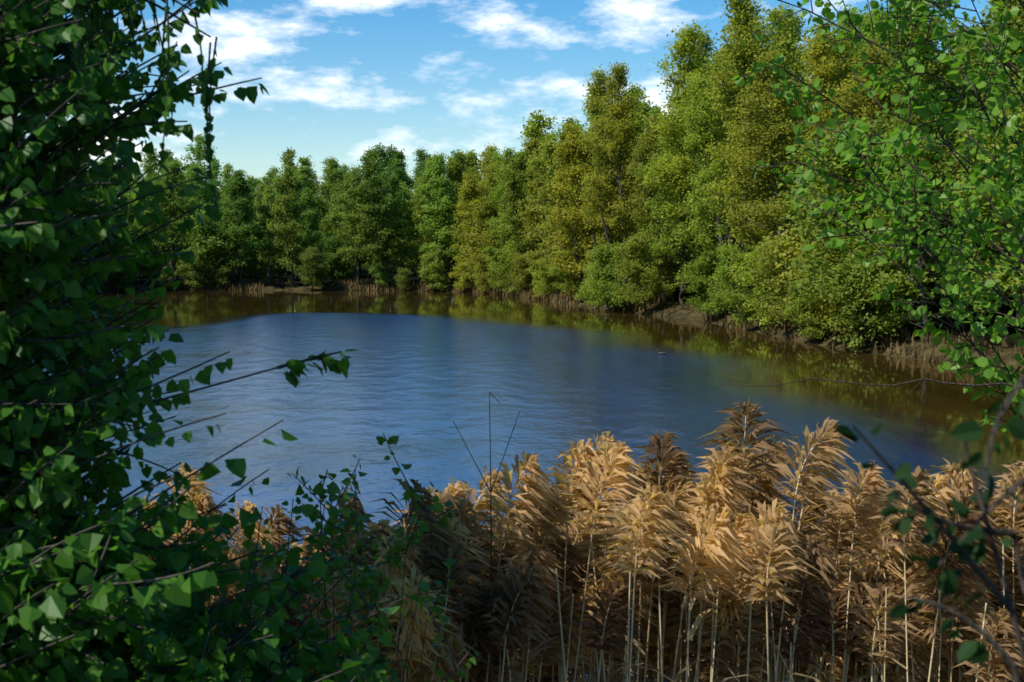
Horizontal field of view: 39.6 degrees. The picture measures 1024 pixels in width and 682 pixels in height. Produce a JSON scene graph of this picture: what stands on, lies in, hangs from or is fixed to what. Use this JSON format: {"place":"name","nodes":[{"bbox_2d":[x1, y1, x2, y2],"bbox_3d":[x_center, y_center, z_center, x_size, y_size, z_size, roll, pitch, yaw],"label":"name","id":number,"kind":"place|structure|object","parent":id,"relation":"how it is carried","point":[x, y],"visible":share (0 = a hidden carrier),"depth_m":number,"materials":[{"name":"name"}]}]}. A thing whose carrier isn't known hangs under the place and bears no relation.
{"place":"outdoors","nodes":[
{"label":"outdoors","id":0,"kind":"place"},
{"bbox_2d":[18,0,993,198],"label":"sky","id":1,"kind":"structure","parent":0,"point":[342,79],"materials":[{"name":"blue"}]},
{"bbox_2d":[2,290,1023,681],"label":"lake water","id":2,"kind":"structure","parent":0,"point":[428,372],"depth_m":36.01,"materials":[{"name":"blue liquid"}]},
{"bbox_2d":[85,252,1023,372],"bbox_3d":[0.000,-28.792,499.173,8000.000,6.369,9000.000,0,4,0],"label":"ground","id":3,"kind":"structure","parent":0,"point":[1007,355],"depth_m":71.70,"materials":[{"name":"brown soil"}]},
{"bbox_2d":[109,252,132,290],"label":"forest tree","id":4,"kind":"object","parent":3,"relation":"on","point":[119,279],"visible":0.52,"depth_m":132.79,"materials":[{"name":"green plant"}]},
{"bbox_2d":[126,188,160,284],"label":"forest tree","id":5,"kind":"object","parent":3,"relation":"on","point":[133,226],"visible":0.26,"depth_m":135.91,"materials":[{"name":"green plant"}]},
{"bbox_2d":[121,148,169,270],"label":"forest tree","id":6,"kind":"object","parent":3,"relation":"on","point":[151,173],"visible":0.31,"depth_m":145.79,"materials":[{"name":"green plant"}]},
{"bbox_2d":[146,158,199,280],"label":"forest tree","id":7,"kind":"object","parent":3,"relation":"on","point":[174,178],"visible":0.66,"depth_m":136.87,"materials":[{"name":"green plant"}]},
{"bbox_2d":[176,246,210,288],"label":"bush","id":8,"kind":"object","parent":3,"relation":"on","point":[195,274],"visible":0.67,"depth_m":136.55,"materials":[{"name":"green plant"}]},
{"bbox_2d":[178,132,225,271],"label":"forest tree","id":9,"kind":"object","parent":3,"relation":"on","point":[198,151],"visible":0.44,"depth_m":141.88,"materials":[{"name":"green plant"}]},
{"bbox_2d":[0,0,406,681],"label":"birch tree","id":10,"kind":"object","parent":3,"relation":"on","point":[116,594],"visible":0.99,"depth_m":3.00,"materials":[{"name":"green plant"}]},
{"bbox_2d":[169,198,238,280],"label":"forest tree","id":11,"kind":"object","parent":3,"relation":"on","point":[205,235],"visible":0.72,"depth_m":137.34,"materials":[{"name":"green plant"}]},
{"bbox_2d":[207,247,234,286],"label":"bush","id":12,"kind":"object","parent":3,"relation":"on","point":[219,273],"visible":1,"depth_m":137.73,"materials":[{"name":"green plant"}]},
{"bbox_2d":[213,169,262,286],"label":"forest tree","id":13,"kind":"object","parent":3,"relation":"on","point":[241,187],"visible":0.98,"depth_m":137.07,"materials":[{"name":"green plant"}]},
{"bbox_2d":[243,250,272,280],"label":"bush","id":14,"kind":"object","parent":3,"relation":"on","point":[254,268],"visible":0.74,"depth_m":142.39,"materials":[{"name":"green plant"}]},
{"bbox_2d":[250,175,273,224],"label":"forest tree","id":15,"kind":"object","parent":3,"relation":"on","point":[266,180],"visible":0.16,"depth_m":154.30,"materials":[{"name":"green plant"}]},
{"bbox_2d":[252,183,283,280],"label":"forest tree","id":16,"kind":"object","parent":3,"relation":"on","point":[268,190],"visible":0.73,"depth_m":139.60,"materials":[{"name":"green plant"}]},
{"bbox_2d":[245,219,291,277],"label":"forest tree","id":17,"kind":"object","parent":3,"relation":"on","point":[255,240],"visible":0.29,"depth_m":146.43,"materials":[{"name":"green plant"}]},
{"bbox_2d":[29,392,519,681],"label":"bank shrubs","id":18,"kind":"object","parent":3,"relation":"on","point":[371,658],"visible":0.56,"depth_m":3.45,"materials":[{"name":"green plant"}]},
{"bbox_2d":[265,164,308,286],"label":"forest tree","id":19,"kind":"object","parent":3,"relation":"on","point":[287,182],"visible":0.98,"depth_m":136.84,"materials":[{"name":"green plant"}]},
{"bbox_2d":[273,147,312,275],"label":"forest tree","id":20,"kind":"object","parent":3,"relation":"on","point":[289,154],"visible":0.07,"depth_m":160.25,"materials":[{"name":"green plant"}]},
{"bbox_2d":[287,187,325,276],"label":"forest tree","id":21,"kind":"object","parent":3,"relation":"on","point":[312,236],"visible":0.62,"depth_m":140.80,"materials":[{"name":"green plant"}]},
{"bbox_2d":[288,155,328,277],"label":"forest tree","id":22,"kind":"object","parent":3,"relation":"on","point":[304,168],"visible":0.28,"depth_m":152.88,"materials":[{"name":"green plant"}]},
{"bbox_2d":[296,246,330,289],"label":"bush","id":23,"kind":"object","parent":3,"relation":"on","point":[310,258],"visible":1,"depth_m":135.77,"materials":[{"name":"green plant"}]},
{"bbox_2d":[315,156,344,279],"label":"forest tree","id":24,"kind":"object","parent":3,"relation":"on","point":[329,186],"visible":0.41,"depth_m":151.77,"materials":[{"name":"green plant"}]},
{"bbox_2d":[318,191,346,278],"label":"forest tree","id":25,"kind":"object","parent":3,"relation":"on","point":[334,217],"visible":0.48,"depth_m":145.25,"materials":[{"name":"green plant"}]},
{"bbox_2d":[316,232,355,280],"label":"bush","id":26,"kind":"object","parent":3,"relation":"on","point":[331,257],"visible":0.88,"depth_m":138.37,"materials":[{"name":"green plant"}]},
{"bbox_2d":[332,164,374,284],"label":"forest tree","id":27,"kind":"object","parent":3,"relation":"on","point":[354,220],"visible":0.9,"depth_m":135.66,"materials":[{"name":"green plant"}]},
{"bbox_2d":[348,146,402,286],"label":"forest tree","id":28,"kind":"object","parent":3,"relation":"on","point":[370,170],"visible":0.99,"depth_m":134.10,"materials":[{"name":"green plant"}]},
{"bbox_2d":[361,142,393,271],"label":"forest tree","id":29,"kind":"object","parent":3,"relation":"on","point":[384,155],"visible":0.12,"depth_m":155.95,"materials":[{"name":"green plant"}]},
{"bbox_2d":[368,253,391,285],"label":"bush","id":30,"kind":"object","parent":3,"relation":"on","point":[376,262],"visible":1,"depth_m":135.85,"materials":[{"name":"green plant"}]},
{"bbox_2d":[375,172,413,273],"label":"forest tree","id":31,"kind":"object","parent":3,"relation":"on","point":[395,184],"visible":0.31,"depth_m":137.54,"materials":[{"name":"green plant"}]},
{"bbox_2d":[374,196,419,280],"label":"forest tree","id":32,"kind":"object","parent":3,"relation":"on","point":[398,208],"visible":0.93,"depth_m":135.19,"materials":[{"name":"green plant"}]},
{"bbox_2d":[382,181,419,266],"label":"forest tree","id":33,"kind":"object","parent":3,"relation":"on","point":[406,196],"visible":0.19,"depth_m":142.40,"materials":[{"name":"green plant"}]},
{"bbox_2d":[386,148,416,275],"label":"forest tree","id":34,"kind":"object","parent":3,"relation":"on","point":[399,169],"visible":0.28,"depth_m":159.07,"materials":[{"name":"green plant"}]},
{"bbox_2d":[409,147,429,198],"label":"forest tree","id":35,"kind":"object","parent":3,"relation":"on","point":[421,155],"visible":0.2,"depth_m":185.98,"materials":[{"name":"green plant"}]},
{"bbox_2d":[403,173,443,272],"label":"forest tree","id":36,"kind":"object","parent":3,"relation":"on","point":[421,240],"visible":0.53,"depth_m":135.42,"materials":[{"name":"green plant"}]},
{"bbox_2d":[417,248,451,290],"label":"bush","id":37,"kind":"object","parent":3,"relation":"on","point":[428,259],"visible":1,"depth_m":132.30,"materials":[{"name":"green plant"}]},
{"bbox_2d":[414,151,463,281],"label":"forest tree","id":38,"kind":"object","parent":3,"relation":"on","point":[433,175],"visible":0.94,"depth_m":132.72,"materials":[{"name":"green plant"}]},
{"bbox_2d":[441,149,477,283],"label":"forest tree","id":39,"kind":"object","parent":3,"relation":"on","point":[454,173],"visible":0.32,"depth_m":139.76,"materials":[{"name":"green plant"}]},
{"bbox_2d":[448,262,475,291],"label":"bush","id":40,"kind":"object","parent":3,"relation":"on","point":[461,268],"visible":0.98,"depth_m":129.96,"materials":[{"name":"green plant"}]},
{"bbox_2d":[450,173,482,268],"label":"forest tree","id":41,"kind":"object","parent":3,"relation":"on","point":[471,184],"visible":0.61,"depth_m":131.09,"materials":[{"name":"green plant"}]},
{"bbox_2d":[453,204,504,282],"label":"forest tree","id":42,"kind":"object","parent":3,"relation":"on","point":[472,234],"visible":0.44,"depth_m":129.17,"materials":[{"name":"green plant"}]},
{"bbox_2d":[470,254,497,292],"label":"bush","id":43,"kind":"object","parent":3,"relation":"on","point":[481,279],"visible":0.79,"depth_m":126.03,"materials":[{"name":"green plant"}]},
{"bbox_2d":[476,143,499,186],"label":"forest tree","id":44,"kind":"object","parent":3,"relation":"on","point":[485,162],"visible":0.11,"depth_m":168.87,"materials":[{"name":"green plant"}]},
{"bbox_2d":[471,160,508,256],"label":"forest tree","id":45,"kind":"object","parent":3,"relation":"on","point":[491,184],"visible":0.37,"depth_m":127.35,"materials":[{"name":"green plant"}]},
{"bbox_2d":[484,254,514,289],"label":"bush","id":46,"kind":"object","parent":3,"relation":"on","point":[492,271],"visible":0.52,"depth_m":123.15,"materials":[{"name":"green plant"}]},
{"bbox_2d":[482,147,526,288],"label":"forest tree","id":47,"kind":"object","parent":3,"relation":"on","point":[507,152],"visible":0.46,"depth_m":122.36,"materials":[{"name":"green plant"}]},
{"bbox_2d":[0,277,1023,371],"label":"dry shore grass","id":48,"kind":"structure","parent":3,"relation":"on","point":[558,298],"depth_m":84.71,"materials":[{"name":"brown plant"}]},
{"bbox_2d":[488,246,536,295],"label":"bush","id":49,"kind":"object","parent":3,"relation":"on","point":[503,268],"visible":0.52,"depth_m":117.97,"materials":[{"name":"green plant"}]},
{"bbox_2d":[496,164,540,276],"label":"forest tree","id":50,"kind":"object","parent":3,"relation":"on","point":[513,189],"visible":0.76,"depth_m":117.30,"materials":[{"name":"green plant"}]},
{"bbox_2d":[499,150,542,279],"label":"forest tree","id":51,"kind":"object","parent":3,"relation":"on","point":[520,161],"visible":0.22,"depth_m":121.39,"materials":[{"name":"green plant"}]},
{"bbox_2d":[507,252,538,292],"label":"bush","id":52,"kind":"object","parent":3,"relation":"on","point":[520,261],"visible":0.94,"depth_m":115.74,"materials":[{"name":"green plant"}]},
{"bbox_2d":[36,397,1023,681],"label":"reed bed","id":53,"kind":"object","parent":3,"relation":"on","point":[652,575],"visible":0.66,"depth_m":4.56,"materials":[{"name":"beige plant"}]},
{"bbox_2d":[512,110,558,156],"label":"forest tree","id":54,"kind":"object","parent":3,"relation":"on","point":[538,124],"visible":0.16,"depth_m":145.51,"materials":[{"name":"green plant"}]},
{"bbox_2d":[512,151,567,287],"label":"forest tree","id":55,"kind":"object","parent":3,"relation":"on","point":[530,255],"visible":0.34,"depth_m":113.10,"materials":[{"name":"green plant"}]},
{"bbox_2d":[528,132,568,259],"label":"forest tree","id":56,"kind":"object","parent":3,"relation":"on","point":[547,152],"visible":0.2,"depth_m":109.82,"materials":[{"name":"green plant"}]},
{"bbox_2d":[536,257,565,294],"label":"bush","id":57,"kind":"object","parent":3,"relation":"on","point":[553,283],"visible":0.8,"depth_m":106.43,"materials":[{"name":"green plant"}]},
{"bbox_2d":[522,122,589,294],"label":"forest tree","id":58,"kind":"object","parent":3,"relation":"on","point":[550,230],"visible":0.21,"depth_m":101.86,"materials":[{"name":"green plant"}]},
{"bbox_2d":[545,249,588,298],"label":"bush","id":59,"kind":"object","parent":3,"relation":"on","point":[557,270],"visible":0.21,"depth_m":100.58,"materials":[{"name":"green plant"}]},
{"bbox_2d":[541,123,596,302],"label":"forest tree","id":60,"kind":"object","parent":3,"relation":"on","point":[574,227],"visible":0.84,"depth_m":95.61,"materials":[{"name":"green plant"}]},
{"bbox_2d":[562,265,588,301],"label":"bush","id":61,"kind":"object","parent":3,"relation":"on","point":[573,279],"visible":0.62,"depth_m":97.05,"materials":[{"name":"green plant"}]},
{"bbox_2d":[551,83,630,263],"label":"forest tree","id":62,"kind":"object","parent":3,"relation":"on","point":[585,131],"visible":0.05,"depth_m":98.40,"materials":[{"name":"green plant"}]},
{"bbox_2d":[570,130,624,261],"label":"forest tree","id":63,"kind":"object","parent":3,"relation":"on","point":[595,230],"visible":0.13,"depth_m":95.98,"materials":[{"name":"green plant"}]},
{"bbox_2d":[574,261,621,310],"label":"bush","id":64,"kind":"object","parent":3,"relation":"on","point":[583,289],"visible":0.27,"depth_m":87.49,"materials":[{"name":"green plant"}]},
{"bbox_2d":[575,64,642,263],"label":"forest tree","id":65,"kind":"object","parent":3,"relation":"on","point":[592,108],"visible":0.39,"depth_m":91.23,"materials":[{"name":"green plant"}]},
{"bbox_2d":[569,59,649,302],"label":"forest tree","id":66,"kind":"object","parent":3,"relation":"on","point":[622,124],"visible":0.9,"depth_m":87.36,"materials":[{"name":"green plant"}]},
{"bbox_2d":[583,240,641,312],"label":"bush","id":67,"kind":"object","parent":3,"relation":"on","point":[603,253],"visible":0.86,"depth_m":84.42,"materials":[{"name":"green plant"}]},
{"bbox_2d":[611,232,676,314],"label":"bush","id":68,"kind":"object","parent":3,"relation":"on","point":[633,246],"visible":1,"depth_m":81.39,"materials":[{"name":"green plant"}]},
{"bbox_2d":[627,97,664,181],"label":"forest tree","id":69,"kind":"object","parent":3,"relation":"on","point":[646,108],"visible":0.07,"depth_m":104.58,"materials":[{"name":"green plant"}]},
{"bbox_2d":[621,111,694,298],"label":"forest tree","id":70,"kind":"object","parent":3,"relation":"on","point":[642,150],"visible":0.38,"depth_m":85.05,"materials":[{"name":"green plant"}]},
{"bbox_2d":[634,88,716,303],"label":"forest tree","id":71,"kind":"object","parent":3,"relation":"on","point":[663,249],"visible":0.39,"depth_m":82.35,"materials":[{"name":"green plant"}]},
{"bbox_2d":[635,19,720,296],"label":"forest tree","id":72,"kind":"object","parent":3,"relation":"on","point":[685,46],"visible":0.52,"depth_m":79.63,"materials":[{"name":"green plant"}]},
{"bbox_2d":[592,194,778,314],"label":"leaning alder trunks","id":73,"kind":"object","parent":3,"relation":"on","point":[608,240],"visible":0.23,"depth_m":85.59,"materials":[{"name":"brown plant"}]},
{"bbox_2d":[664,23,717,298],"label":"forest tree","id":74,"kind":"object","parent":3,"relation":"on","point":[705,45],"visible":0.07,"depth_m":92.83,"materials":[{"name":"green plant"}]},
{"bbox_2d":[680,253,734,320],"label":"bush","id":75,"kind":"object","parent":3,"relation":"on","point":[703,265],"visible":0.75,"depth_m":72.26,"materials":[{"name":"green plant"}]},
{"bbox_2d":[676,72,753,314],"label":"forest tree","id":76,"kind":"object","parent":3,"relation":"on","point":[702,121],"visible":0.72,"depth_m":71.60,"materials":[{"name":"green plant"}]},
{"bbox_2d":[669,55,761,281],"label":"forest tree","id":77,"kind":"object","parent":3,"relation":"on","point":[681,207],"visible":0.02,"depth_m":76.21,"materials":[{"name":"green plant"}]},
{"bbox_2d":[664,190,772,310],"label":"forest tree","id":78,"kind":"object","parent":3,"relation":"on","point":[685,230],"visible":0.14,"depth_m":73.60,"materials":[{"name":"green plant"}]},
{"bbox_2d":[701,240,754,320],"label":"bush","id":79,"kind":"object","parent":3,"relation":"on","point":[725,253],"visible":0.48,"depth_m":67.80,"materials":[{"name":"green plant"}]},
{"bbox_2d":[687,60,793,261],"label":"forest tree","id":80,"kind":"object","parent":3,"relation":"on","point":[777,182],"visible":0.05,"depth_m":73.46,"materials":[{"name":"green plant"}]},
{"bbox_2d":[696,0,792,320],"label":"forest tree","id":81,"kind":"object","parent":3,"relation":"on","point":[739,54],"visible":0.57,"depth_m":67.12,"materials":[{"name":"green plant"}]},
{"bbox_2d":[720,249,773,327],"bbox_3d":[10.962,-2.289,64.172,3.424,3.778,2.921,-2,4,-33],"label":"bush","id":82,"kind":"object","parent":3,"relation":"on","point":[737,258],"visible":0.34,"depth_m":64.22,"materials":[{"name":"green plant"}]},
{"bbox_2d":[726,236,791,330],"bbox_3d":[11.489,-2.442,61.710,3.799,4.377,3.770,-11,5,39],"label":"bush","id":83,"kind":"object","parent":3,"relation":"on","point":[745,279],"visible":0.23,"depth_m":61.39,"materials":[{"name":"green plant"}]},
{"bbox_2d":[718,43,820,299],"bbox_3d":[12.136,-7.064,64.723,5.618,12.764,6.627,-4,4,19],"label":"forest tree","id":84,"kind":"object","parent":3,"relation":"on","point":[764,141],"visible":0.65,"depth_m":64.19,"materials":[{"name":"green plant"}]},
{"bbox_2d":[733,0,831,228],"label":"forest tree","id":85,"kind":"object","parent":3,"relation":"on","point":[784,44],"visible":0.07,"depth_m":76.59,"materials":[{"name":"green plant"}]},
{"bbox_2d":[748,235,823,338],"bbox_3d":[11.260,-2.162,58.421,3.069,4.590,3.258,-13,6,-44],"label":"bush","id":86,"kind":"object","parent":3,"relation":"on","point":[773,276],"visible":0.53,"depth_m":58.18,"materials":[{"name":"green plant"}]},
{"bbox_2d":[765,9,816,142],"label":"forest tree","id":87,"kind":"object","parent":3,"relation":"on","point":[800,26],"visible":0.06,"depth_m":86.10,"materials":[{"name":"green plant"}]},
{"bbox_2d":[781,276,834,342],"bbox_3d":[11.485,-1.190,55.400,1.992,2.937,2.529,-14,6,23],"label":"bush","id":88,"kind":"object","parent":3,"relation":"on","point":[801,318],"visible":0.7,"depth_m":55.13,"materials":[{"name":"green plant"}]},
{"bbox_2d":[780,20,858,315],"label":"forest tree","id":89,"kind":"object","parent":3,"relation":"on","point":[818,58],"visible":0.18,"depth_m":66.51,"materials":[{"name":"green plant"}]},
{"bbox_2d":[751,140,888,330],"bbox_3d":[12.409,-4.095,56.313,5.349,8.003,5.276,3,5,42],"label":"forest tree","id":90,"kind":"object","parent":3,"relation":"on","point":[775,247],"visible":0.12,"depth_m":56.60,"materials":[{"name":"green plant"}]},
{"bbox_2d":[779,27,860,245],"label":"forest tree","id":91,"kind":"object","parent":3,"relation":"on","point":[846,68],"visible":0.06,"depth_m":68.52,"materials":[{"name":"green plant"}]},
{"bbox_2d":[809,3,871,133],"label":"forest tree","id":92,"kind":"object","parent":3,"relation":"on","point":[857,47],"visible":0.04,"depth_m":71.07,"materials":[{"name":"green plant"}]},
{"bbox_2d":[803,232,883,337],"bbox_3d":[12.210,-1.984,52.623,2.838,4.368,3.235,-2,4,-25],"label":"bush","id":93,"kind":"object","parent":3,"relation":"on","point":[830,314],"visible":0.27,"depth_m":52.46,"materials":[{"name":"green plant"}]},
{"bbox_2d":[760,114,941,337],"bbox_3d":[12.568,-4.023,51.938,6.480,8.635,5.628,-3,5,26],"label":"forest tree","id":94,"kind":"object","parent":3,"relation":"on","point":[834,161],"visible":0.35,"depth_m":51.53,"materials":[{"name":"green plant"}]},
{"bbox_2d":[808,245,916,352],"bbox_3d":[12.635,-1.437,50.528,3.554,4.045,3.536,-9,9,39],"label":"bush","id":95,"kind":"object","parent":3,"relation":"on","point":[859,275],"visible":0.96,"depth_m":49.95,"materials":[{"name":"green plant"}]},
{"bbox_2d":[808,39,925,318],"bbox_3d":[15.956,-6.712,60.665,6.884,12.424,4.747,0,4,32],"label":"forest tree","id":96,"kind":"object","parent":3,"relation":"on","point":[896,92],"visible":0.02,"depth_m":60.02,"materials":[{"name":"green plant"}]},
{"bbox_2d":[720,0,1023,433],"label":"alder tree","id":97,"kind":"object","parent":3,"relation":"on","point":[997,59],"visible":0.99,"depth_m":4.75,"materials":[{"name":"green plant"}]},
{"bbox_2d":[823,40,935,326],"bbox_3d":[14.882,-6.032,56.108,4.985,11.553,6.237,-4,6,38],"label":"forest tree","id":98,"kind":"object","parent":3,"relation":"on","point":[862,104],"visible":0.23,"depth_m":55.66,"materials":[{"name":"green plant"}]},
{"bbox_2d":[860,0,968,309],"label":"forest tree","id":99,"kind":"object","parent":3,"relation":"on","point":[940,18],"visible":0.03,"depth_m":68.37,"materials":[{"name":"green plant"}]},
{"bbox_2d":[858,0,981,338],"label":"forest tree","id":100,"kind":"object","parent":3,"relation":"on","point":[940,168],"visible":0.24,"depth_m":49.38,"materials":[{"name":"green plant"}]},
{"bbox_2d":[834,375,1023,681],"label":"twig shrub","id":101,"kind":"object","parent":3,"relation":"on","point":[973,555],"visible":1,"depth_m":1.42,"materials":[{"name":"green plant"}]},
{"bbox_2d":[860,112,1019,330],"bbox_3d":[15.880,-4.319,52.858,6.740,8.770,6.054,-3,5,24],"label":"forest tree","id":102,"kind":"object","parent":3,"relation":"on","point":[937,296],"visible":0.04,"depth_m":52.20,"materials":[{"name":"green plant"}]},
{"bbox_2d":[930,104,1023,320],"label":"forest tree","id":103,"kind":"object","parent":3,"relation":"on","point":[998,276],"visible":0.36,"depth_m":43.67,"materials":[{"name":"green plant"}]},
{"bbox_2d":[938,0,1023,178],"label":"forest tree","id":104,"kind":"object","parent":3,"relation":"on","point":[1018,22],"visible":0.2,"depth_m":45.54,"materials":[{"name":"green plant"}]},
{"bbox_2d":[939,0,1023,159],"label":"forest tree","id":105,"kind":"object","parent":3,"relation":"on","point":[987,27],"visible":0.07,"depth_m":48.75,"materials":[{"name":"green plant"}]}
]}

